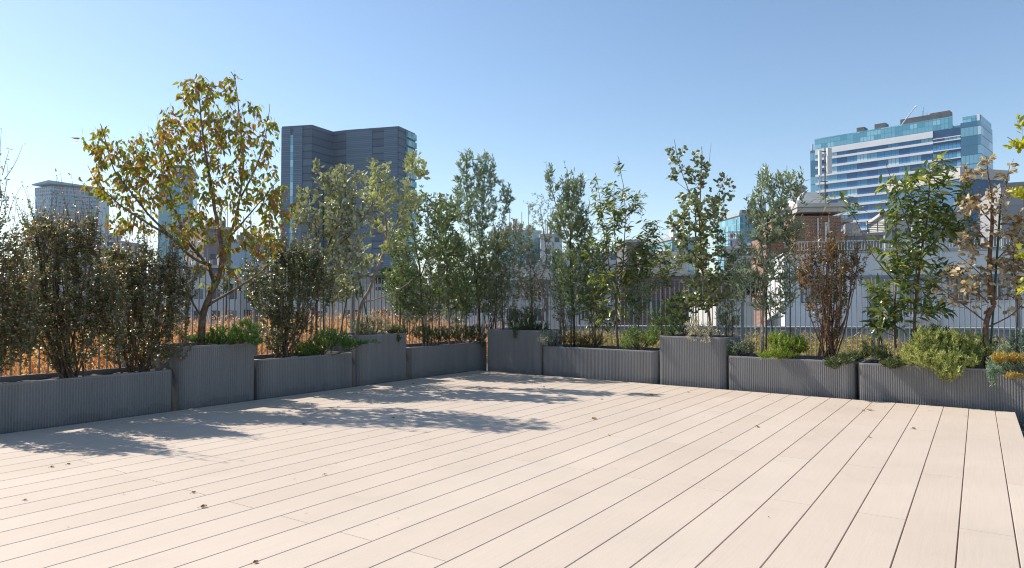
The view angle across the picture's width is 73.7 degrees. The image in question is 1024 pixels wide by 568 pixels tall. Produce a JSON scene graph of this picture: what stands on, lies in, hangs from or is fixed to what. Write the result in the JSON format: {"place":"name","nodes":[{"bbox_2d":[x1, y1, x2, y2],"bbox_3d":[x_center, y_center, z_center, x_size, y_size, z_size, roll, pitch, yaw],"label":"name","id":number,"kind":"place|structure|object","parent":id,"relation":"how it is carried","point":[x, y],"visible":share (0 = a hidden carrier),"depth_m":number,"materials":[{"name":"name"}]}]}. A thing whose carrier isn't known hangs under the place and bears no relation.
{"place":"outdoors","nodes":[
{"label":"outdoors","id":0,"kind":"place"},
{"bbox_2d":[32,180,108,273],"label":"apartment tower","id":1,"kind":"structure","parent":0,"point":[48,187],"depth_m":621.52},
{"bbox_2d":[91,221,148,272],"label":"office building","id":2,"kind":"structure","parent":0,"point":[107,238],"depth_m":152.51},
{"bbox_2d":[158,165,198,270],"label":"glass tower","id":3,"kind":"structure","parent":0,"point":[181,209],"depth_m":423.06,"materials":[{"name":"glass"}]},
{"bbox_2d":[183,201,230,264],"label":"office building","id":4,"kind":"structure","parent":0,"point":[213,249],"depth_m":152.05,"materials":[{"name":"white metal"}]},
{"bbox_2d":[183,248,238,331],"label":"office building","id":5,"kind":"structure","parent":0,"point":[202,299],"depth_m":96.62,"materials":[{"name":"grey concrete"}]},
{"bbox_2d":[231,216,267,274],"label":"building","id":6,"kind":"structure","parent":0,"point":[236,259],"depth_m":140.23,"materials":[{"name":"concrete"}]},
{"bbox_2d":[2,307,505,375],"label":"dry grass","id":7,"kind":"structure","parent":0,"point":[34,367],"depth_m":10.52,"materials":[{"name":"plant"}]},
{"bbox_2d":[237,257,289,321],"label":"office building","id":8,"kind":"structure","parent":0,"point":[243,279],"depth_m":109.96,"materials":[{"name":"white concrete"}]},
{"bbox_2d":[280,125,416,283],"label":"office tower","id":9,"kind":"structure","parent":0,"point":[303,147],"depth_m":334.58,"materials":[{"name":"glass"}]},
{"bbox_2d":[327,256,421,326],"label":"office building","id":10,"kind":"structure","parent":0,"point":[360,300],"depth_m":62.85,"materials":[{"name":"white concrete"}]},
{"bbox_2d":[428,252,494,339],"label":"office building","id":11,"kind":"structure","parent":0,"point":[486,319],"depth_m":130.45,"materials":[{"name":"concrete"}]},
{"bbox_2d":[0,0,1023,282],"label":"sky","id":12,"kind":"structure","parent":0,"point":[584,85],"materials":[{"name":"blue"}]},
{"bbox_2d":[492,205,541,264],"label":"office building","id":13,"kind":"structure","parent":0,"point":[535,234],"depth_m":181.93,"materials":[{"name":"white metal"}]},
{"bbox_2d":[493,239,564,328],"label":"office building","id":14,"kind":"structure","parent":0,"point":[522,302],"depth_m":74.97,"materials":[{"name":"grey concrete"}]},
{"bbox_2d":[561,226,615,324],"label":"office building","id":15,"kind":"structure","parent":0,"point":[612,261],"depth_m":104.44,"materials":[{"name":"white metal"}]},
{"bbox_2d":[636,251,687,273],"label":"office building","id":16,"kind":"structure","parent":0,"point":[684,267],"depth_m":58.06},
{"bbox_2d":[648,212,694,272],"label":"office building","id":17,"kind":"structure","parent":0,"point":[690,268],"depth_m":141.12,"materials":[{"name":"white metal"}]},
{"bbox_2d":[621,260,739,325],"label":"tiled building","id":18,"kind":"structure","parent":0,"point":[678,275],"depth_m":33.61,"materials":[{"name":"grey tile"}]},
{"bbox_2d":[689,302,753,325],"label":"equipment house","id":19,"kind":"structure","parent":0,"point":[747,315],"depth_m":25.98,"materials":[{"name":"metal"}]},
{"bbox_2d":[716,197,771,272],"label":"office building","id":20,"kind":"structure","parent":0,"point":[728,224],"depth_m":306.56,"materials":[{"name":"glass"}]},
{"bbox_2d":[486,363,1023,436],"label":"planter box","id":21,"kind":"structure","parent":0,"point":[1021,425],"depth_m":6.31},
{"bbox_2d":[0,367,171,433],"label":"planter","id":22,"kind":"object","parent":21,"relation":"on","point":[35,401],"visible":0.81,"depth_m":5.87,"materials":[{"name":"concrete"}]},
{"bbox_2d":[0,129,51,372],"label":"myrtle shrub","id":23,"kind":"object","parent":22,"relation":"on","point":[15,318],"visible":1,"depth_m":5.46,"materials":[{"name":"green plant"}]},
{"bbox_2d":[1,168,129,378],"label":"myrtle shrub","id":24,"kind":"object","parent":22,"relation":"on","point":[62,356],"visible":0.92,"depth_m":6.00,"materials":[{"name":"green plant"}]},
{"bbox_2d":[91,200,204,373],"bbox_3d":[-3.500,0.029,6.541,0.910,1.665,0.890,1,-2,-41],"label":"myrtle shrub","id":25,"kind":"object","parent":22,"relation":"in","point":[134,278],"visible":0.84,"depth_m":6.47,"materials":[{"name":"green plant"}]},
{"bbox_2d":[151,342,253,410],"bbox_3d":[-3.195,0.963,7.064,0.620,0.693,0.829,-1,-2,34],"label":"planter","id":26,"kind":"object","parent":21,"relation":"on","point":[209,375],"visible":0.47,"depth_m":6.81,"materials":[{"name":"concrete"}]},
{"bbox_2d":[71,72,301,345],"bbox_3d":[-3.313,-0.814,7.098,2.289,2.935,0.890,0,-2,0],"label":"deciduous tree","id":27,"kind":"object","parent":26,"relation":"in","point":[139,167],"visible":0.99,"depth_m":7.01,"materials":[{"name":"green plant"}]},
{"bbox_2d":[184,317,264,346],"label":"juniper","id":28,"kind":"object","parent":26,"relation":"on","point":[250,333],"visible":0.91,"depth_m":7.00,"materials":[{"name":"green plant"}]},
{"bbox_2d":[0,259,484,376],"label":"railing fence","id":29,"kind":"object","parent":21,"relation":"on","point":[352,308],"visible":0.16,"depth_m":8.83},
{"bbox_2d":[254,351,351,399],"bbox_3d":[-2.564,1.082,7.986,0.620,0.508,1.328,-1,-2,34],"label":"planter","id":30,"kind":"object","parent":21,"relation":"on","point":[288,376],"visible":0.55,"depth_m":7.73,"materials":[{"name":"metal"}]},
{"bbox_2d":[232,209,338,357],"bbox_3d":[-2.605,-0.006,7.887,1.073,1.752,0.852,1,-2,-31],"label":"myrtle shrub","id":31,"kind":"object","parent":30,"relation":"on","point":[280,313],"visible":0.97,"depth_m":7.82,"materials":[{"name":"green plant"}]},
{"bbox_2d":[292,247,359,350],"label":"feijoa tree","id":32,"kind":"object","parent":30,"relation":"in","point":[345,292],"visible":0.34,"depth_m":8.67,"materials":[{"name":"green plant"}]},
{"bbox_2d":[287,156,374,344],"bbox_3d":[-2.244,-0.348,8.352,1.160,2.453,0.743,0,-2,0],"label":"feijoa tree","id":33,"kind":"object","parent":30,"relation":"on","point":[351,220],"visible":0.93,"depth_m":8.30,"materials":[{"name":"green plant"}]},
{"bbox_2d":[291,326,381,356],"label":"juniper","id":34,"kind":"object","parent":30,"relation":"in","point":[332,339],"visible":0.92,"depth_m":8.01,"materials":[{"name":"green plant"}]},
{"bbox_2d":[328,332,405,386],"bbox_3d":[-1.898,1.007,8.965,0.620,0.713,0.874,-1,-2,34],"label":"planter","id":35,"kind":"object","parent":21,"relation":"on","point":[378,363],"visible":0.52,"depth_m":8.71,"materials":[{"name":"metal"}]},
{"bbox_2d":[347,314,391,334],"bbox_3d":[-1.861,0.545,8.926,0.596,0.328,0.409,0,-2,0],"label":"rosemary","id":36,"kind":"object","parent":35,"relation":"on","point":[372,330],"visible":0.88,"depth_m":8.88,"materials":[{"name":"green plant"}]},
{"bbox_2d":[355,150,429,334],"bbox_3d":[-1.592,-0.529,8.831,1.079,2.464,0.547,0,-2,0],"label":"feijoa tree","id":37,"kind":"object","parent":35,"relation":"on","point":[386,246],"visible":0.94,"depth_m":8.83,"materials":[{"name":"green plant"}]},
{"bbox_2d":[406,340,486,379],"bbox_3d":[-1.115,1.140,10.109,0.620,0.513,1.731,-1,-2,34],"label":"planter","id":38,"kind":"object","parent":21,"relation":"on","point":[445,358],"visible":0.6,"depth_m":9.84,"materials":[{"name":"metal"}]},
{"bbox_2d":[382,227,419,327],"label":"leaved tree","id":39,"kind":"object","parent":38,"relation":"in","point":[405,275],"visible":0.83,"depth_m":9.55,"materials":[{"name":"green plant"}]},
{"bbox_2d":[391,291,421,334],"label":"shrub","id":40,"kind":"object","parent":38,"relation":"in","point":[410,310],"visible":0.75,"depth_m":9.67,"materials":[{"name":"green plant"}]},
{"bbox_2d":[391,185,452,345],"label":"evergreen tree","id":41,"kind":"object","parent":38,"relation":"on","point":[426,252],"visible":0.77,"depth_m":9.88,"materials":[{"name":"green plant"}]},
{"bbox_2d":[410,323,456,345],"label":"juniper","id":42,"kind":"object","parent":38,"relation":"on","point":[436,333],"visible":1,"depth_m":9.85,"materials":[{"name":"green plant"}]},
{"bbox_2d":[419,242,458,342],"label":"leaved tree","id":43,"kind":"object","parent":38,"relation":"on","point":[438,264],"visible":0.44,"depth_m":10.32,"materials":[{"name":"green plant"}]},
{"bbox_2d":[428,193,472,343],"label":"feijoa tree","id":44,"kind":"object","parent":38,"relation":"on","point":[455,242],"visible":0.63,"depth_m":10.45,"materials":[{"name":"green plant"}]},
{"bbox_2d":[441,298,475,343],"bbox_3d":[-0.845,0.570,10.682,0.518,0.753,0.540,1,-2,-36],"label":"shrub","id":45,"kind":"object","parent":38,"relation":"on","point":[460,308],"visible":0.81,"depth_m":10.66,"materials":[{"name":"green plant"}]},
{"bbox_2d":[444,233,484,333],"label":"leaved tree","id":46,"kind":"object","parent":38,"relation":"in","point":[464,267],"visible":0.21,"depth_m":10.90,"materials":[{"name":"green plant"}]},
{"bbox_2d":[450,323,487,346],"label":"juniper","id":47,"kind":"object","parent":38,"relation":"in","point":[472,334],"visible":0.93,"depth_m":10.47,"materials":[{"name":"green plant"}]},
{"bbox_2d":[448,148,515,335],"bbox_3d":[-0.518,-0.637,11.075,1.074,3.186,1.004,-1,-2,41],"label":"olive tree","id":48,"kind":"object","parent":38,"relation":"on","point":[475,193],"visible":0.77,"depth_m":11.03,"materials":[{"name":"green plant"}]},
{"bbox_2d":[488,328,561,374],"bbox_3d":[0.192,1.037,10.202,0.988,0.723,0.620,-1,-2,37],"label":"planter","id":49,"kind":"object","parent":21,"relation":"on","point":[509,352],"visible":0.75,"depth_m":9.93,"materials":[{"name":"metal"}]},
{"bbox_2d":[479,214,515,328],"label":"leaved tree","id":50,"kind":"object","parent":49,"relation":"on","point":[498,229],"visible":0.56,"depth_m":10.72,"materials":[{"name":"green plant"}]},
{"bbox_2d":[474,218,533,328],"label":"leaved tree","id":51,"kind":"object","parent":49,"relation":"on","point":[501,271],"visible":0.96,"depth_m":10.32,"materials":[{"name":"green plant"}]},
{"bbox_2d":[504,307,549,337],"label":"juniper","id":52,"kind":"object","parent":49,"relation":"in","point":[529,324],"visible":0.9,"depth_m":10.01,"materials":[{"name":"green plant"}]},
{"bbox_2d":[516,240,546,317],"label":"leaved tree","id":53,"kind":"object","parent":49,"relation":"on","point":[530,288],"visible":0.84,"depth_m":10.25,"materials":[{"name":"green plant"}]},
{"bbox_2d":[506,193,565,329],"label":"leaved tree","id":54,"kind":"object","parent":49,"relation":"on","point":[528,244],"visible":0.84,"depth_m":10.09,"materials":[{"name":"green plant"}]},
{"bbox_2d":[543,344,659,384],"bbox_3d":[1.304,1.121,9.350,1.760,0.508,0.620,-1,-2,37],"label":"planter","id":55,"kind":"object","parent":21,"relation":"on","point":[614,363],"visible":0.66,"depth_m":9.06,"materials":[{"name":"metal"}]},
{"bbox_2d":[536,329,562,346],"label":"silver shrub","id":56,"kind":"object","parent":55,"relation":"on","point":[548,336],"visible":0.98,"depth_m":9.64,"materials":[{"name":"green plant"}]},
{"bbox_2d":[544,242,577,344],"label":"olive tree","id":57,"kind":"object","parent":55,"relation":"on","point":[555,287],"visible":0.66,"depth_m":9.99,"materials":[{"name":"green plant"}]},
{"bbox_2d":[550,300,572,346],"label":"shrub","id":58,"kind":"object","parent":55,"relation":"on","point":[563,322],"visible":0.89,"depth_m":9.85,"materials":[{"name":"green plant"}]},
{"bbox_2d":[544,161,594,346],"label":"olive tree","id":59,"kind":"object","parent":55,"relation":"on","point":[579,220],"visible":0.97,"depth_m":9.70,"materials":[{"name":"green plant"}]},
{"bbox_2d":[558,331,606,347],"bbox_3d":[0.993,0.781,9.520,0.702,0.270,0.320,0,-2,0],"label":"heath","id":60,"kind":"object","parent":55,"relation":"on","point":[582,340],"visible":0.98,"depth_m":9.49,"materials":[{"name":"green plant"}]},
{"bbox_2d":[576,235,608,347],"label":"leaved tree","id":61,"kind":"object","parent":55,"relation":"on","point":[590,289],"visible":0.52,"depth_m":9.62,"materials":[{"name":"green plant"}]},
{"bbox_2d":[578,298,614,347],"bbox_3d":[1.188,0.547,9.547,0.552,0.738,0.534,0,-2,0],"label":"shrub","id":62,"kind":"object","parent":55,"relation":"in","point":[591,317],"visible":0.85,"depth_m":9.50,"materials":[{"name":"green plant"}]},
{"bbox_2d":[579,157,664,348],"bbox_3d":[1.504,-0.422,9.310,1.188,2.656,0.823,0,-2,0],"label":"long leaved tree","id":63,"kind":"object","parent":55,"relation":"on","point":[617,217],"visible":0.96,"depth_m":9.25,"materials":[{"name":"green plant"}]},
{"bbox_2d":[620,232,655,348],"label":"leaved tree","id":64,"kind":"object","parent":55,"relation":"on","point":[641,292],"visible":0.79,"depth_m":9.25,"materials":[{"name":"green plant"}]},
{"bbox_2d":[620,325,658,349],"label":"box shrub","id":65,"kind":"object","parent":55,"relation":"on","point":[629,341],"visible":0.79,"depth_m":8.91,"materials":[{"name":"green plant"}]},
{"bbox_2d":[636,220,677,333],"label":"long leaved tree","id":66,"kind":"object","parent":55,"relation":"on","point":[662,271],"visible":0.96,"depth_m":9.03,"materials":[{"name":"green plant"}]},
{"bbox_2d":[660,334,740,389],"bbox_3d":[2.356,1.000,8.550,0.849,0.703,0.620,-1,-2,37],"label":"planter","id":67,"kind":"object","parent":21,"relation":"on","point":[696,362],"visible":0.76,"depth_m":8.28,"materials":[{"name":"metal"}]},
{"bbox_2d":[644,298,689,342],"bbox_3d":[1.986,0.469,8.754,0.619,0.595,0.419,0,-2,0],"label":"wiry shrub","id":68,"kind":"object","parent":67,"relation":"in","point":[662,330],"visible":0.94,"depth_m":8.69,"materials":[{"name":"green plant"}]},
{"bbox_2d":[665,288,698,335],"bbox_3d":[2.184,0.372,8.751,0.440,0.663,0.486,0,-2,0],"label":"shrub","id":69,"kind":"object","parent":67,"relation":"on","point":[677,299],"visible":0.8,"depth_m":8.70,"materials":[{"name":"green plant"}]},
{"bbox_2d":[658,140,736,336],"bbox_3d":[2.318,-0.558,8.509,0.923,2.503,0.695,-1,-2,25],"label":"round leaved tree","id":70,"kind":"object","parent":67,"relation":"on","point":[698,261],"visible":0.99,"depth_m":8.46,"materials":[{"name":"green plant"}]},
{"bbox_2d":[684,315,720,342],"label":"silver shrub","id":71,"kind":"object","parent":67,"relation":"in","point":[696,329],"visible":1,"depth_m":8.31,"materials":[{"name":"green plant"}]},
{"bbox_2d":[715,293,741,337],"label":"shrub","id":72,"kind":"object","parent":67,"relation":"in","point":[727,311],"visible":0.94,"depth_m":8.40,"materials":[{"name":"green plant"}]},
{"bbox_2d":[719,231,751,336],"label":"olive tree","id":73,"kind":"object","parent":67,"relation":"in","point":[742,247],"visible":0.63,"depth_m":8.40,"materials":[{"name":"green plant"}]},
{"bbox_2d":[487,276,1022,365],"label":"railing fence","id":74,"kind":"object","parent":21,"relation":"on","point":[742,313],"visible":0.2,"depth_m":11.48,"materials":[{"name":"metal"}]},
{"bbox_2d":[729,353,863,399],"bbox_3d":[3.255,1.086,7.861,1.356,0.493,0.620,-1,-2,37],"label":"planter","id":75,"kind":"object","parent":21,"relation":"on","point":[805,375],"visible":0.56,"depth_m":7.58,"materials":[{"name":"metal"}]},
{"bbox_2d":[726,338,756,356],"bbox_3d":[2.704,0.752,8.090,0.381,0.247,0.300,0,-2,0],"label":"rosemary","id":76,"kind":"object","parent":75,"relation":"in","point":[742,348],"visible":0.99,"depth_m":8.05,"materials":[{"name":"green plant"}]},
{"bbox_2d":[725,162,821,351],"bbox_3d":[3.133,-0.291,8.089,1.170,2.324,0.615,-1,-2,19],"label":"olive tree","id":77,"kind":"object","parent":75,"relation":"on","point":[776,233],"visible":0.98,"depth_m":8.09,"materials":[{"name":"green plant"}]},
{"bbox_2d":[755,328,809,359],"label":"juniper","id":78,"kind":"object","parent":75,"relation":"on","point":[780,349],"visible":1,"depth_m":7.68,"materials":[{"name":"green plant"}]},
{"bbox_2d":[775,232,800,357],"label":"olive tree","id":79,"kind":"object","parent":75,"relation":"in","point":[784,275],"visible":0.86,"depth_m":8.06,"materials":[{"name":"green plant"}]},
{"bbox_2d":[786,198,870,359],"bbox_3d":[3.569,-0.055,7.683,0.900,1.837,0.528,-1,-2,21],"label":"myrtle shrub","id":80,"kind":"object","parent":75,"relation":"on","point":[829,337],"visible":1,"depth_m":7.65,"materials":[{"name":"red plant"}]},
{"bbox_2d":[827,408,1020,567],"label":"deck base","id":81,"kind":"object","parent":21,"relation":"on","point":[961,500],"visible":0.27,"depth_m":3.41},
{"bbox_2d":[0,370,1023,567],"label":"deck","id":82,"kind":"structure","parent":81,"relation":"on","point":[477,469],"depth_m":3.81,"materials":[{"name":"wood"}]},
{"bbox_2d":[858,359,1023,422],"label":"planter","id":83,"kind":"object","parent":21,"relation":"on","point":[971,388],"visible":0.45,"depth_m":6.75,"materials":[{"name":"concrete"}]},
{"bbox_2d":[821,337,881,369],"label":"juniper","id":84,"kind":"object","parent":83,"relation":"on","point":[840,359],"visible":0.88,"depth_m":7.24,"materials":[{"name":"green plant"}]},
{"bbox_2d":[859,291,903,363],"bbox_3d":[3.990,0.469,7.391,0.469,0.828,0.441,0,-2,0],"label":"shrub","id":85,"kind":"object","parent":83,"relation":"on","point":[870,324],"visible":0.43,"depth_m":7.37,"materials":[{"name":"green plant"}]},
{"bbox_2d":[864,342,906,368],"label":"juniper","id":86,"kind":"object","parent":83,"relation":"on","point":[887,361],"visible":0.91,"depth_m":6.99,"materials":[{"name":"green plant"}]},
{"bbox_2d":[817,151,988,364],"bbox_3d":[4.085,-0.279,7.194,1.788,2.248,0.718,0,-2,0],"label":"long leaved tree","id":87,"kind":"object","parent":83,"relation":"in","point":[914,255],"visible":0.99,"depth_m":7.14,"materials":[{"name":"green plant"}]},
{"bbox_2d":[898,324,993,382],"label":"juniper","id":88,"kind":"object","parent":83,"relation":"in","point":[920,351],"visible":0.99,"depth_m":6.74,"materials":[{"name":"green plant"}]},
{"bbox_2d":[929,153,1023,367],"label":"withered tree","id":89,"kind":"object","parent":83,"relation":"in","point":[988,281],"visible":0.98,"depth_m":6.78,"materials":[{"name":"brown plant"}]},
{"bbox_2d":[990,194,1001,359],"bbox_3d":[4.843,-0.075,6.836,0.183,1.665,0.024,0,-2,-7],"label":"plant stake","id":90,"kind":"object","parent":83,"relation":"in","point":[995,279],"visible":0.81,"depth_m":6.83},
{"bbox_2d":[985,327,1023,386],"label":"juniper","id":91,"kind":"object","parent":83,"relation":"in","point":[995,368],"visible":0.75,"depth_m":6.37,"materials":[{"name":"green plant"}]},
{"bbox_2d":[989,350,1023,379],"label":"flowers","id":92,"kind":"object","parent":83,"relation":"in","point":[1014,357],"visible":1,"depth_m":6.24,"materials":[{"name":"yellow plant"}]},
{"bbox_2d":[998,207,1023,369],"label":"withered tree","id":93,"kind":"object","parent":83,"relation":"on","point":[1019,260],"visible":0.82,"depth_m":6.73,"materials":[{"name":"brown plant"}]},
{"bbox_2d":[1003,114,1023,294],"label":"deciduous tree","id":94,"kind":"object","parent":83,"relation":"in","point":[1019,146],"visible":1,"depth_m":6.26,"materials":[{"name":"yellow plant"}]},
{"bbox_2d":[543,325,1023,364],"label":"dry grass","id":95,"kind":"structure","parent":0,"point":[813,353],"depth_m":13.19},
{"bbox_2d":[558,325,1023,345],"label":"wall","id":96,"kind":"structure","parent":0,"point":[1001,332],"depth_m":17.73,"materials":[{"name":"concrete"}]},
{"bbox_2d":[841,220,887,250],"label":"grey building","id":97,"kind":"structure","parent":0,"point":[853,226],"depth_m":47.63,"materials":[{"name":"metal"}]},
{"bbox_2d":[810,106,992,232],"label":"hotel building","id":98,"kind":"structure","parent":0,"point":[861,156],"depth_m":241.28,"materials":[{"name":"blue glass"}]},
{"bbox_2d":[866,208,968,250],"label":"building","id":99,"kind":"structure","parent":0,"point":[878,217],"depth_m":59.64,"materials":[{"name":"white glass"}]},
{"bbox_2d":[886,167,1009,248],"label":"blue building","id":100,"kind":"structure","parent":0,"point":[980,183],"depth_m":89.51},
{"bbox_2d":[980,182,1023,248],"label":"concrete building","id":101,"kind":"structure","parent":0,"point":[1015,205],"depth_m":56.12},
{"label":"city ground","id":102,"kind":"structure","parent":0,"visible":0},
{"bbox_2d":[513,273,557,315],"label":"broadleaf tree","id":103,"kind":"object","parent":102,"relation":"on","point":[540,293],"visible":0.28,"depth_m":41.80,"materials":[{"name":"green plant"}]},
{"bbox_2d":[539,219,561,264],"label":"office building","id":104,"kind":"structure","parent":102,"relation":"on","point":[556,241],"depth_m":175.35,"materials":[{"name":"white metal"}]},
{"bbox_2d":[616,239,643,318],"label":"office building","id":105,"kind":"structure","parent":102,"relation":"on","point":[626,257],"depth_m":60.13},
{"bbox_2d":[724,219,751,301],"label":"office building","id":106,"kind":"structure","parent":102,"relation":"on","point":[729,248],"depth_m":51.75,"materials":[{"name":"white metal"}]},
{"bbox_2d":[751,185,852,325],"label":"brick building","id":107,"kind":"structure","parent":102,"relation":"on","point":[812,211],"depth_m":44.84,"materials":[{"name":"brown brick"}]},
{"bbox_2d":[818,147,831,215],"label":"phone mast","id":108,"kind":"object","parent":107,"relation":"on","point":[827,162],"visible":0.87,"depth_m":45.05,"materials":[{"name":"white metal"}]},
{"bbox_2d":[767,236,1023,327],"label":"white apartments","id":109,"kind":"structure","parent":102,"relation":"on","point":[872,264],"depth_m":28.96,"materials":[{"name":"concrete"}]},
{"bbox_2d":[801,280,834,302],"bbox_3d":[13.401,0.332,29.912,1.343,0.997,0.047,0,-2,16],"label":"window","id":110,"kind":"structure","parent":109,"relation":"in","point":[808,290],"depth_m":29.99,"materials":[{"name":"glass"}]},
{"bbox_2d":[948,278,977,299],"bbox_3d":[18.751,0.190,28.423,1.109,0.964,0.047,0,-2,16],"label":"window","id":111,"kind":"structure","parent":109,"relation":"in","point":[949,282],"depth_m":28.45,"materials":[{"name":"glass"}]},
{"bbox_2d":[978,278,1008,299],"bbox_3d":[19.857,0.181,28.115,1.119,0.964,0.047,0,-2,16],"label":"window","id":112,"kind":"structure","parent":109,"relation":"in","point":[999,281],"depth_m":28.08,"materials":[{"name":"glass"}]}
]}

